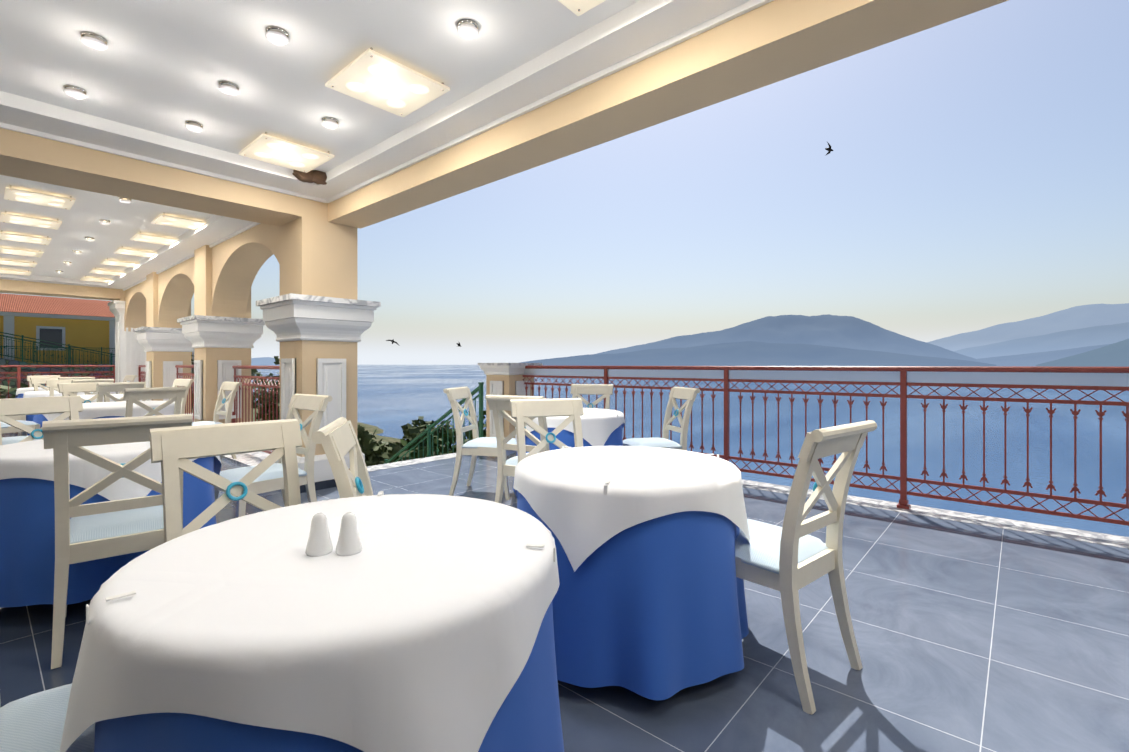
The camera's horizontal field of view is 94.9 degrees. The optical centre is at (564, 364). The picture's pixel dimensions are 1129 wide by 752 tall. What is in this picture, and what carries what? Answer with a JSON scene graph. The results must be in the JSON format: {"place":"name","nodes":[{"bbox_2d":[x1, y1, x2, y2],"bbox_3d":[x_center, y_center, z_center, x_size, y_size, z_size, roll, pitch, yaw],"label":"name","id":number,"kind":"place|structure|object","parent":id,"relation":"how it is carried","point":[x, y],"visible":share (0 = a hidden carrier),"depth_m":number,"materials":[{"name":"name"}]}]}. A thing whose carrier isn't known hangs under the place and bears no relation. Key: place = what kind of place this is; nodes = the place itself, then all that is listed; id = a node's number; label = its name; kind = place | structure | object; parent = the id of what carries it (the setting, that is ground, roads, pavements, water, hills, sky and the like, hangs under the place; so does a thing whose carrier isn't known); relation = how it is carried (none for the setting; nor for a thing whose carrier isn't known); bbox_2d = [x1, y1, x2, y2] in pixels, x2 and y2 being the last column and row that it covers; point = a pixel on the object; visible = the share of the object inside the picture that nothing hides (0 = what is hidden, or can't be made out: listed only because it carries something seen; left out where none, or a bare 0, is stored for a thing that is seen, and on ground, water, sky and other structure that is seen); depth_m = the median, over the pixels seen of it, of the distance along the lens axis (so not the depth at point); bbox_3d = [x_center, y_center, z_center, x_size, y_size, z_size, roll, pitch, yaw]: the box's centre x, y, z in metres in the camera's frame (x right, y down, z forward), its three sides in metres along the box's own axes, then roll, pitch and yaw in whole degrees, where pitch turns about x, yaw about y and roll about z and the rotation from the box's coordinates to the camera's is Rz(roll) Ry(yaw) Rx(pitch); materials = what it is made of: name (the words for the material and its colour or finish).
{"place":"outdoors","nodes":[
{"label":"outdoors","id":0,"kind":"place"},
{"bbox_2d":[191,355,261,386],"bbox_3d":[-24.758,1.225,37.578,4.069,3.977,4.184,0,0,10],"label":"hill tree","id":1,"kind":"object","parent":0,"point":[255,372],"visible":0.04,"depth_m":38.39,"materials":[{"name":"green plant"}]},
{"bbox_2d":[120,198,355,331],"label":"arcade wall","id":2,"kind":"structure","parent":0,"point":[239,260],"depth_m":6.84,"materials":[{"name":"beige paint"}]},
{"bbox_2d":[251,357,279,365],"bbox_3d":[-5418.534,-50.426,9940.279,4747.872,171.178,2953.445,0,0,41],"label":"island","id":3,"kind":"structure","parent":0,"point":[265,361],"depth_m":8842.87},
{"bbox_2d":[192,407,434,452],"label":"hillside ground","id":4,"kind":"structure","parent":0,"point":[370,428],"depth_m":166.35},
{"bbox_2d":[0,382,38,398],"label":"hill shrub","id":5,"kind":"object","parent":4,"relation":"on","point":[3,388],"visible":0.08,"depth_m":14.19,"materials":[{"name":"green plant"}]},
{"bbox_2d":[0,358,112,398],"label":"stone retaining wall","id":6,"kind":"structure","parent":4,"relation":"on","point":[12,382],"depth_m":20.23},
{"bbox_2d":[0,335,73,369],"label":"railing","id":7,"kind":"object","parent":6,"relation":"attached to","point":[33,344],"visible":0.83,"depth_m":24.96,"materials":[{"name":"metal"}]},
{"bbox_2d":[0,332,114,375],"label":"railing","id":8,"kind":"object","parent":6,"relation":"attached to","point":[69,348],"visible":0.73,"depth_m":21.21,"materials":[{"name":"metal"}]},
{"bbox_2d":[0,293,193,393],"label":"hillside house","id":9,"kind":"structure","parent":4,"relation":"on","point":[86,323],"depth_m":33.07,"materials":[{"name":"paint"}]},
{"bbox_2d":[1,346,114,363],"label":"railing","id":10,"kind":"object","parent":9,"relation":"on","point":[55,353],"visible":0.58,"depth_m":31.34,"materials":[{"name":"metal"}]},
{"bbox_2d":[251,386,257,407],"bbox_3d":[-14.753,1.402,22.997,1.990,1.526,2.495,0,0,41],"label":"hill shrub","id":11,"kind":"object","parent":4,"relation":"on","point":[254,398],"depth_m":23.04,"materials":[{"name":"green plant"}]},
{"bbox_2d":[251,356,279,416],"bbox_3d":[-12.102,0.820,21.352,2.867,2.686,2.948,0,0,41],"label":"hill shrub","id":12,"kind":"object","parent":4,"relation":"on","point":[277,359],"visible":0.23,"depth_m":20.80,"materials":[{"name":"green plant"}]},
{"bbox_2d":[256,380,279,420],"bbox_3d":[-14.872,2.719,27.842,3.515,4.050,4.726,0,0,-21],"label":"plant","id":13,"kind":"object","parent":4,"relation":"on","point":[271,412],"visible":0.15,"depth_m":26.83,"materials":[{"name":"green plant"}]},
{"bbox_2d":[357,424,413,465],"bbox_3d":[-7.924,3.698,18.784,4.400,3.327,3.908,0,0,41],"label":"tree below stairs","id":14,"kind":"object","parent":4,"relation":"on","point":[373,451],"visible":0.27,"depth_m":18.84,"materials":[{"name":"green plant"}]},
{"bbox_2d":[384,416,455,455],"bbox_3d":[-7.933,4.604,27.783,3.622,3.639,3.738,0,0,29],"label":"slope tree","id":15,"kind":"object","parent":4,"relation":"on","point":[410,431],"visible":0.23,"depth_m":27.33,"materials":[{"name":"green plant"}]},
{"bbox_2d":[394,410,485,461],"bbox_3d":[-4.302,4.046,19.746,4.863,4.676,3.697,0,0,41],"label":"tree below stairs","id":16,"kind":"object","parent":4,"relation":"on","point":[450,440],"visible":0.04,"depth_m":20.59,"materials":[{"name":"green plant"}]},
{"bbox_3d":[-2.379,5.833,2.384,22.900,8.660,9.750,0,0,41],"label":"terrace retaining wall","id":17,"kind":"object","parent":4,"relation":"on","visible":0},
{"bbox_2d":[0,432,1128,751],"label":"terrace floor","id":18,"kind":"structure","parent":17,"relation":"on","point":[976,638],"depth_m":2.09,"materials":[{"name":"tile"}]},
{"bbox_2d":[7,415,25,435],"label":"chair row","id":19,"kind":"object","parent":18,"relation":"on","point":[21,417],"visible":0.1,"depth_m":7.44,"materials":[{"name":"paint"}]},
{"bbox_2d":[0,420,39,435],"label":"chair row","id":20,"kind":"object","parent":18,"relation":"on","point":[6,428],"visible":0.44,"depth_m":6.09,"materials":[{"name":"fabric"}]},
{"bbox_2d":[2,435,40,444],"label":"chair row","id":21,"kind":"object","parent":18,"relation":"on","point":[10,440],"visible":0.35,"depth_m":4.71,"materials":[{"name":"fabric"}]},
{"bbox_2d":[15,387,46,397],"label":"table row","id":22,"kind":"object","parent":18,"relation":"on","point":[20,392],"visible":0.17,"depth_m":8.93,"materials":[{"name":"white fabric"}]},
{"bbox_2d":[0,396,82,444],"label":"chair","id":23,"kind":"object","parent":18,"relation":"on","point":[71,407],"visible":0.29,"depth_m":3.31,"materials":[{"name":"paint"}]},
{"bbox_2d":[27,375,59,386],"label":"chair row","id":24,"kind":"object","parent":18,"relation":"on","point":[29,380],"visible":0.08,"depth_m":9.93,"materials":[{"name":"paint"}]},
{"bbox_2d":[30,377,58,390],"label":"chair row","id":25,"kind":"object","parent":18,"relation":"on","point":[36,382],"visible":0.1,"depth_m":8.54,"materials":[{"name":"paint"}]},
{"bbox_2d":[0,683,94,751],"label":"chair","id":26,"kind":"object","parent":18,"relation":"on","point":[35,722],"visible":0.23,"depth_m":0.98,"materials":[{"name":"fabric"}]},
{"bbox_2d":[0,365,114,397],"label":"end railing","id":27,"kind":"object","parent":18,"relation":"on","point":[18,372],"visible":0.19,"depth_m":10.36,"materials":[{"name":"red metal"}]},
{"bbox_2d":[46,379,87,395],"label":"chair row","id":28,"kind":"object","parent":18,"relation":"on","point":[51,385],"visible":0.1,"depth_m":7.23,"materials":[{"name":"paint"}]},
{"bbox_2d":[23,390,115,435],"bbox_3d":[-7.676,0.787,8.088,1.101,0.752,1.122,0,0,28],"label":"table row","id":29,"kind":"object","parent":18,"relation":"on","point":[32,394],"visible":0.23,"depth_m":7.60,"materials":[{"name":"white fabric"}]},
{"bbox_2d":[58,377,94,379],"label":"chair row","id":30,"kind":"object","parent":18,"relation":"on","point":[61,378],"visible":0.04,"depth_m":8.78,"materials":[{"name":"paint"}]},
{"bbox_2d":[57,382,109,402],"bbox_3d":[-5.345,0.690,5.894,0.606,0.954,0.455,0,0,30],"label":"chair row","id":31,"kind":"object","parent":18,"relation":"on","point":[67,389],"visible":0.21,"depth_m":5.96,"materials":[{"name":"paint"}]},
{"bbox_2d":[33,394,141,427],"bbox_3d":[-6.192,0.787,6.752,1.108,0.752,1.118,0,0,42],"label":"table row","id":32,"kind":"object","parent":18,"relation":"on","point":[39,418],"visible":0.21,"depth_m":6.39,"materials":[{"name":"white fabric"}]},
{"bbox_2d":[71,379,113,394],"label":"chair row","id":33,"kind":"object","parent":18,"relation":"on","point":[92,381],"visible":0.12,"depth_m":7.45,"materials":[{"name":"paint"}]},
{"bbox_2d":[0,439,220,607],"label":"table","id":34,"kind":"object","parent":18,"relation":"on","point":[27,535],"visible":0.38,"depth_m":2.31,"materials":[{"name":"blue fabric"}]},
{"bbox_2d":[48,401,174,420],"bbox_3d":[-4.683,0.787,5.450,1.133,0.753,1.112,0,0,-34],"label":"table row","id":35,"kind":"object","parent":18,"relation":"on","point":[95,410],"visible":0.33,"depth_m":5.10,"materials":[{"name":"white fabric"}]},
{"bbox_2d":[42,414,191,668],"bbox_3d":[-1.961,0.690,2.303,0.455,0.954,0.606,0,0,-40],"label":"chair","id":36,"kind":"object","parent":18,"relation":"on","point":[93,531],"visible":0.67,"depth_m":2.10,"materials":[{"name":"paint"}]},
{"bbox_2d":[95,382,144,401],"bbox_3d":[-5.506,0.690,6.290,0.606,0.954,0.455,0,0,28],"label":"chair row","id":37,"kind":"object","parent":18,"relation":"on","point":[103,388],"visible":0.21,"depth_m":6.10,"materials":[{"name":"paint"}]},
{"bbox_2d":[108,299,145,400],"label":"end pilasters","id":38,"kind":"object","parent":18,"relation":"on","point":[130,355],"visible":0.29,"depth_m":10.79,"materials":[{"name":"white paint"}]},
{"bbox_2d":[120,375,137,393],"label":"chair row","id":39,"kind":"object","parent":18,"relation":"on","point":[130,378],"visible":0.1,"depth_m":10.26,"materials":[{"name":"paint"}]},
{"bbox_2d":[123,387,185,416],"bbox_3d":[-3.997,0.690,4.972,0.606,0.954,0.455,0,0,38],"label":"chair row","id":40,"kind":"object","parent":18,"relation":"on","point":[131,396],"visible":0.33,"depth_m":4.81,"materials":[{"name":"paint"}]},
{"bbox_2d":[169,379,193,413],"bbox_3d":[-5.746,0.690,7.414,0.455,0.954,0.606,0,0,29],"label":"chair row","id":41,"kind":"object","parent":18,"relation":"on","point":[186,383],"visible":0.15,"depth_m":7.52,"materials":[{"name":"paint"}]},
{"bbox_2d":[192,382,241,458],"bbox_3d":[-4.237,0.690,6.127,0.455,0.954,0.606,0,0,37],"label":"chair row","id":42,"kind":"object","parent":18,"relation":"on","point":[233,387],"visible":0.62,"depth_m":6.23,"materials":[{"name":"paint"}]},
{"bbox_2d":[148,419,301,542],"bbox_3d":[-1.007,0.690,1.679,0.606,0.954,0.455,0,0,44],"label":"chair","id":43,"kind":"object","parent":18,"relation":"on","point":[173,450],"visible":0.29,"depth_m":1.80,"materials":[{"name":"paint"}]},
{"bbox_2d":[133,217,380,492],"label":"columns","id":44,"kind":"structure","parent":18,"relation":"on","point":[318,318],"depth_m":5.03,"materials":[{"name":"beige paint"}]},
{"bbox_2d":[139,365,145,381],"bbox_3d":[-8.030,0.589,10.117,2.555,1.149,0.085,0,0,41],"label":"railing","id":45,"kind":"object","parent":44,"relation":"attached to","point":[142,378],"visible":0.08,"depth_m":10.79,"materials":[{"name":"red metal"}]},
{"bbox_2d":[175,365,193,421],"bbox_3d":[-5.777,0.589,8.136,2.555,1.149,0.085,0,0,41],"label":"railing","id":46,"kind":"object","parent":44,"relation":"attached to","point":[183,366],"visible":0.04,"depth_m":8.40,"materials":[{"name":"red metal"}]},
{"bbox_2d":[232,366,279,453],"bbox_3d":[-3.524,0.589,6.155,2.555,1.149,0.085,0,0,41],"label":"railing","id":47,"kind":"object","parent":44,"relation":"attached to","point":[234,420],"visible":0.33,"depth_m":6.38,"materials":[{"name":"red metal"}]},
{"bbox_2d":[214,393,332,517],"bbox_3d":[-1.952,0.690,3.443,0.455,0.954,0.606,0,0,37],"label":"chair","id":48,"kind":"object","parent":18,"relation":"on","point":[270,478],"visible":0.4,"depth_m":3.46,"materials":[{"name":"paint"}]},
{"bbox_2d":[59,491,563,751],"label":"table","id":49,"kind":"object","parent":18,"relation":"on","point":[421,623],"visible":0.98,"depth_m":0.88,"materials":[{"name":"white fabric"}]},
{"bbox_2d":[305,512,361,556],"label":"salt pepper shakers","id":50,"kind":"object","parent":49,"relation":"on","point":[319,543],"visible":1,"depth_m":1.12,"materials":[{"name":"white ceramic"}]},
{"bbox_2d":[311,417,372,497],"bbox_3d":[-0.568,0.690,1.942,0.606,0.954,0.455,0,0,-14],"label":"terrace chair","id":51,"kind":"object","parent":18,"relation":"on","point":[337,439],"depth_m":1.81,"materials":[{"name":"paint"}]},
{"bbox_2d":[443,387,516,499],"bbox_3d":[-0.725,0.690,4.727,0.606,0.954,0.455,0,0,13],"label":"terrace chair","id":52,"kind":"object","parent":18,"relation":"on","point":[476,446],"depth_m":4.58,"materials":[{"name":"paint"}]},
{"bbox_2d":[478,363,541,438],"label":"pillar","id":53,"kind":"structure","parent":18,"relation":"on","point":[504,378],"depth_m":7.05,"materials":[{"name":"beige paint"}]},
{"bbox_2d":[485,395,549,502],"bbox_3d":[-0.216,0.690,3.801,0.455,0.954,0.606,0,0,27],"label":"terrace chair","id":54,"kind":"object","parent":18,"relation":"on","point":[498,405],"depth_m":3.67,"materials":[{"name":"paint"}]},
{"bbox_2d":[509,398,583,462],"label":"terrace chair","id":55,"kind":"object","parent":18,"relation":"on","point":[523,411],"depth_m":3.15,"materials":[{"name":"paint"}]},
{"bbox_2d":[570,384,613,408],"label":"terrace chair","id":56,"kind":"object","parent":18,"relation":"on","point":[605,391],"depth_m":5.51,"materials":[{"name":"paint"}]},
{"bbox_2d":[623,387,699,450],"bbox_3d":[0.843,0.690,4.702,0.606,0.954,0.455,0,0,-14],"label":"terrace chair","id":57,"kind":"object","parent":18,"relation":"on","point":[689,396],"depth_m":4.64,"materials":[{"name":"paint"}]},
{"bbox_2d":[735,420,876,713],"bbox_3d":[0.815,0.690,2.049,0.455,0.954,0.606,0,0,-40],"label":"terrace chair","id":58,"kind":"object","parent":18,"relation":"on","point":[790,558],"depth_m":1.88,"materials":[{"name":"paint"}]},
{"bbox_3d":[-3.168,-0.512,1.487,22.900,3.350,7.360,0,0,41],"label":"cornice and walls","id":59,"kind":"object","parent":18,"relation":"on","visible":0},
{"bbox_2d":[0,0,773,290],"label":"ceiling slab","id":60,"kind":"structure","parent":59,"relation":"attached to","point":[152,75],"depth_m":2.98,"materials":[{"name":"white paint"}]},
{"bbox_2d":[0,269,30,275],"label":"ceiling light panel","id":61,"kind":"object","parent":60,"relation":"attached to","point":[5,271],"visible":1,"depth_m":8.99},
{"bbox_2d":[0,259,36,266],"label":"ceiling light panel","id":62,"kind":"object","parent":60,"relation":"attached to","point":[17,263],"visible":1,"depth_m":8.19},
{"bbox_2d":[0,247,42,256],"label":"ceiling light panel","id":63,"kind":"object","parent":60,"relation":"attached to","point":[20,252],"visible":1,"depth_m":7.38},
{"bbox_2d":[0,232,50,244],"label":"ceiling light panel","id":64,"kind":"object","parent":60,"relation":"attached to","point":[23,238],"visible":1,"depth_m":6.56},
{"bbox_2d":[0,213,61,229],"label":"ceiling light panel","id":65,"kind":"object","parent":60,"relation":"attached to","point":[28,221],"visible":1,"depth_m":5.78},
{"bbox_2d":[4,187,74,209],"bbox_3d":[-5.081,-1.602,5.020,0.460,0.014,0.460,0,0,41],"label":"ceiling light panel","id":66,"kind":"object","parent":60,"relation":"attached to","point":[26,196],"visible":1,"depth_m":4.98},
{"bbox_2d":[80,277,112,282],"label":"ceiling light panel","id":67,"kind":"object","parent":60,"relation":"attached to","point":[96,279],"visible":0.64,"depth_m":9.74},
{"bbox_2d":[89,269,124,275],"bbox_3d":[-7.939,-1.602,9.039,0.460,0.014,0.460,0,0,41],"label":"ceiling light panel","id":68,"kind":"object","parent":60,"relation":"attached to","point":[107,272],"visible":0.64,"depth_m":8.99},
{"bbox_2d":[100,259,139,267],"bbox_3d":[-7.038,-1.602,8.246,0.460,0.014,0.460,0,0,41],"label":"ceiling light panel","id":69,"kind":"object","parent":60,"relation":"attached to","point":[118,263],"visible":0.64,"depth_m":8.19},
{"bbox_2d":[114,248,156,257],"bbox_3d":[-6.137,-1.602,7.454,0.460,0.014,0.460,0,0,41],"label":"ceiling light panel","id":70,"kind":"object","parent":60,"relation":"attached to","point":[134,252],"visible":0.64,"depth_m":7.38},
{"bbox_2d":[130,233,178,244],"bbox_3d":[-5.236,-1.602,6.661,0.460,0.014,0.460,0,0,41],"label":"ceiling light panel","id":71,"kind":"object","parent":60,"relation":"attached to","point":[141,237],"visible":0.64,"depth_m":6.62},
{"bbox_2d":[151,214,205,229],"bbox_3d":[-4.335,-1.602,5.869,0.460,0.014,0.460,0,0,41],"label":"ceiling light panel","id":72,"kind":"object","parent":60,"relation":"attached to","point":[174,221],"visible":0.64,"depth_m":5.82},
{"bbox_2d":[239,134,333,172],"bbox_3d":[-2.122,-1.602,3.963,0.500,0.014,0.500,0,0,41],"label":"ceiling light panel","id":73,"kind":"object","parent":60,"relation":"attached to","point":[282,152],"visible":1,"depth_m":3.94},
{"bbox_2d":[1,9,579,276],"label":"recessed ceiling lights","id":74,"kind":"object","parent":60,"relation":"attached to","point":[466,29],"visible":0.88,"depth_m":2.99},
{"bbox_2d":[292,170,326,184],"bbox_3d":[-2.144,-1.602,4.401,0.300,0.126,0.160,0,0,-30],"label":"bird nest","id":75,"kind":"object","parent":60,"relation":"attached to","point":[316,177],"visible":0.77,"depth_m":4.36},
{"bbox_2d":[325,49,449,116],"bbox_3d":[-1.019,-1.602,2.992,0.500,0.014,0.500,0,0,41],"label":"ceiling light panel","id":76,"kind":"object","parent":60,"relation":"attached to","point":[385,83],"visible":1,"depth_m":2.95,"materials":[{"name":"white glass"}]},
{"bbox_2d":[0,0,1007,300],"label":"roof beams","id":77,"kind":"structure","parent":60,"relation":"attached to","point":[768,44],"depth_m":3.05,"materials":[{"name":"beige paint"}]},
{"bbox_2d":[558,0,604,15],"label":"ceiling light panel","id":78,"kind":"object","parent":60,"relation":"attached to","point":[574,6],"visible":1,"depth_m":2.30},
{"bbox_2d":[220,450,1128,548],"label":"low curb","id":79,"kind":"structure","parent":17,"relation":"on","point":[249,459],"depth_m":4.06,"materials":[{"name":"white stone"}]},
{"bbox_2d":[523,366,1128,525],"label":"terrace railing","id":80,"kind":"object","parent":79,"relation":"on","point":[1081,378],"visible":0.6,"depth_m":4.19,"materials":[{"name":"red metal"}]},
{"bbox_2d":[384,382,483,463],"bbox_3d":[-3.593,2.523,9.491,6.470,4.540,0.060,0,0,41],"label":"stair railing","id":81,"kind":"object","parent":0,"point":[479,388],"visible":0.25,"depth_m":7.98,"materials":[{"name":"green metal"}]},
{"bbox_2d":[2,0,1128,337],"label":"sky","id":82,"kind":"structure","parent":0,"point":[975,176],"materials":[{"name":"blue"}]},
{"bbox_2d":[512,408,624,492],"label":"dining table","id":83,"kind":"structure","parent":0,"point":[602,427],"depth_m":4.13,"materials":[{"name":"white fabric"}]},
{"bbox_2d":[251,331,971,364],"bbox_3d":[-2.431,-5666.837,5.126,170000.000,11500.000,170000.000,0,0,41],"label":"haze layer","id":84,"kind":"object","parent":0,"point":[376,350],"visible":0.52,"depth_m":83194.84,"materials":[{"name":"white"}]},
{"bbox_2d":[513,446,750,700],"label":"dining table","id":85,"kind":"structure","parent":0,"point":[648,601],"depth_m":1.78,"materials":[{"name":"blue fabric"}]},
{"bbox_2d":[251,365,1128,536],"bbox_3d":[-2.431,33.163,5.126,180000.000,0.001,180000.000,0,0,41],"label":"sea","id":86,"kind":"structure","parent":0,"point":[392,400],"depth_m":268.56,"materials":[{"name":"liquid"}]},
{"bbox_2d":[520,341,995,365],"bbox_3d":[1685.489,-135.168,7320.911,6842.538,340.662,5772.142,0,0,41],"label":"mountain island","id":87,"kind":"structure","parent":0,"point":[749,353],"depth_m":6060.23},
{"bbox_2d":[597,314,978,361],"bbox_3d":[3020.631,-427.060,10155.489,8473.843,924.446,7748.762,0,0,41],"label":"mountain island","id":88,"kind":"structure","parent":0,"point":[850,332],"depth_m":8458.08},
{"bbox_2d":[825,142,832,154],"bbox_3d":[4.646,-3.811,9.170,0.231,0.049,0.374,32,-6,28],"label":"bird","id":89,"kind":"object","parent":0,"point":[829,149],"visible":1,"depth_m":9.14},
{"bbox_2d":[926,303,1128,350],"bbox_3d":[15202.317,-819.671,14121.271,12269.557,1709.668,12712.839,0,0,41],"label":"mountain range","id":90,"kind":"structure","parent":0,"point":[1082,316],"depth_m":14116.74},
{"bbox_2d":[953,322,1128,358],"bbox_3d":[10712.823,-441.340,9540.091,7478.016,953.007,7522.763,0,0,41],"label":"mountain range","id":91,"kind":"structure","parent":0,"point":[1091,336],"depth_m":9655.52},
{"bbox_2d":[976,344,1109,365],"bbox_3d":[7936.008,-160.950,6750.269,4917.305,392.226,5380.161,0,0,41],"label":"mountain range","id":92,"kind":"structure","parent":0,"point":[1031,359],"depth_m":6977.55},
{"bbox_2d":[1036,339,1128,366],"bbox_3d":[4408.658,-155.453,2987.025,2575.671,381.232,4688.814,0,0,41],"label":"mountain slope","id":93,"kind":"structure","parent":0,"point":[1114,354],"depth_m":2805.24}
]}

